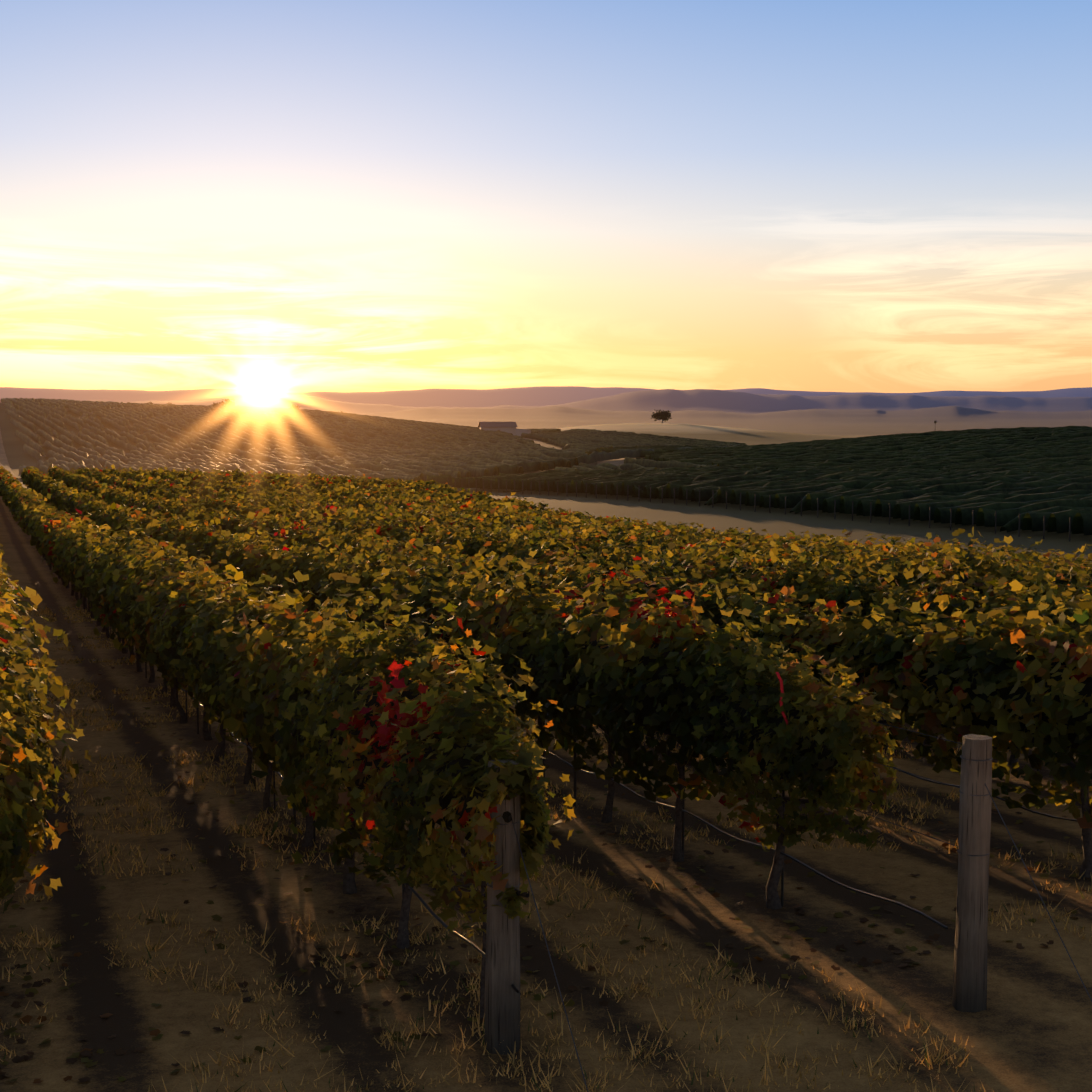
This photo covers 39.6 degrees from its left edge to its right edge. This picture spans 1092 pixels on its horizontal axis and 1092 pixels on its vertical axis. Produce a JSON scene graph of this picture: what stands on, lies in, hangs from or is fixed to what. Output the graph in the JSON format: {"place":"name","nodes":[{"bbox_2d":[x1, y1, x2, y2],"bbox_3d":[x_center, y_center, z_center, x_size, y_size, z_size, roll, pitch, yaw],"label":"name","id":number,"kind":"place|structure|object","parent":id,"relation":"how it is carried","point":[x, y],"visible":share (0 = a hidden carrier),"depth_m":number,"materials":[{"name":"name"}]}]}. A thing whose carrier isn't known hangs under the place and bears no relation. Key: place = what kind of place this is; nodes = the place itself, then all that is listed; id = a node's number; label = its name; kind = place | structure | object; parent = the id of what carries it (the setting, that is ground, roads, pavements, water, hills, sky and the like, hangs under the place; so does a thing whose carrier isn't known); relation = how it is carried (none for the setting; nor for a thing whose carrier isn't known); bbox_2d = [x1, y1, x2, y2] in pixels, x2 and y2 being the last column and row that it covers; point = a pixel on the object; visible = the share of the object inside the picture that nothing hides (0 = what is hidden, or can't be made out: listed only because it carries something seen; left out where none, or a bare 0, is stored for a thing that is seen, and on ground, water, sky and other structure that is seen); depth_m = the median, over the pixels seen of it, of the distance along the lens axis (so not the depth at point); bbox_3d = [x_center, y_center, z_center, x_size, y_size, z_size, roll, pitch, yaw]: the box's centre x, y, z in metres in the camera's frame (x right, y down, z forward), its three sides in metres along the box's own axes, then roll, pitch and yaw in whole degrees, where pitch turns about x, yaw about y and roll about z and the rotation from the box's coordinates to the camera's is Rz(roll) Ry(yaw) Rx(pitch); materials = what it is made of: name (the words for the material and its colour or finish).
{"place":"outdoors","nodes":[
{"label":"outdoors","id":0,"kind":"place"},
{"bbox_2d":[0,430,623,510],"bbox_3d":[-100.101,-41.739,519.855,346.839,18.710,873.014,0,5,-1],"label":"dirt road","id":1,"kind":"structure","parent":0,"point":[4,463],"depth_m":334.06,"materials":[{"name":"brown soil"}]},
{"bbox_2d":[0,386,1091,1091],"bbox_3d":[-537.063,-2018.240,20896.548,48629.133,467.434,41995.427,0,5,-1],"label":"terrain","id":2,"kind":"structure","parent":0,"point":[1028,1028],"depth_m":12.38,"materials":[{"name":"brown soil"}]},
{"bbox_2d":[149,398,672,421],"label":"tree crowns","id":3,"kind":"object","parent":2,"relation":"on","point":[664,415],"visible":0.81,"depth_m":1091.79,"materials":[{"name":"green plant"}]},
{"bbox_2d":[478,422,530,435],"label":"building","id":4,"kind":"structure","parent":2,"relation":"on","point":[508,427],"depth_m":587.05,"materials":[{"name":"beige"}]},
{"bbox_2d":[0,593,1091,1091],"bbox_3d":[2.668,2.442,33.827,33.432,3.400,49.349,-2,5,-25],"label":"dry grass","id":5,"kind":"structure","parent":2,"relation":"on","point":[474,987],"depth_m":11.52,"materials":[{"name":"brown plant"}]},
{"bbox_2d":[0,397,1091,534],"bbox_3d":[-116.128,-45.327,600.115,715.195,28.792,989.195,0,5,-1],"label":"vine rows","id":6,"kind":"object","parent":2,"relation":"on","point":[1033,476],"visible":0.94,"depth_m":287.74,"materials":[{"name":"green plant"}]},
{"bbox_2d":[36,550,1091,1091],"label":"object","id":7,"kind":"object","parent":2,"relation":"on","point":[772,902],"visible":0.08,"depth_m":13.33,"materials":[{"name":"brown plant"}]},
{"bbox_2d":[0,464,1091,938],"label":"vine leaves","id":8,"kind":"object","parent":7,"relation":"attached to","point":[524,568],"visible":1,"depth_m":14.86,"materials":[{"name":"green plant"}]},
{"bbox_2d":[776,672,787,723],"bbox_3d":[1.837,1.239,11.694,0.161,0.550,0.019,-1,5,-17],"label":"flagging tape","id":9,"kind":"object","parent":8,"relation":"hanging from","point":[782,691],"visible":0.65,"depth_m":11.68,"materials":[{"name":"red plastic"}]},
{"bbox_2d":[484,734,991,1054],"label":"wooden posts","id":10,"kind":"object","parent":2,"relation":"on","point":[502,1008],"visible":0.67,"depth_m":9.86,"materials":[{"name":"grey wood"}]},
{"bbox_2d":[448,475,1070,541],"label":"fence posts","id":11,"kind":"object","parent":2,"relation":"on","point":[769,504],"visible":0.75,"depth_m":151.82,"materials":[{"name":"brown wood"}]},
{"bbox_2d":[0,0,1091,392],"label":"sky","id":12,"kind":"structure","parent":0,"point":[287,196],"materials":[{"name":"blue"}]}
]}

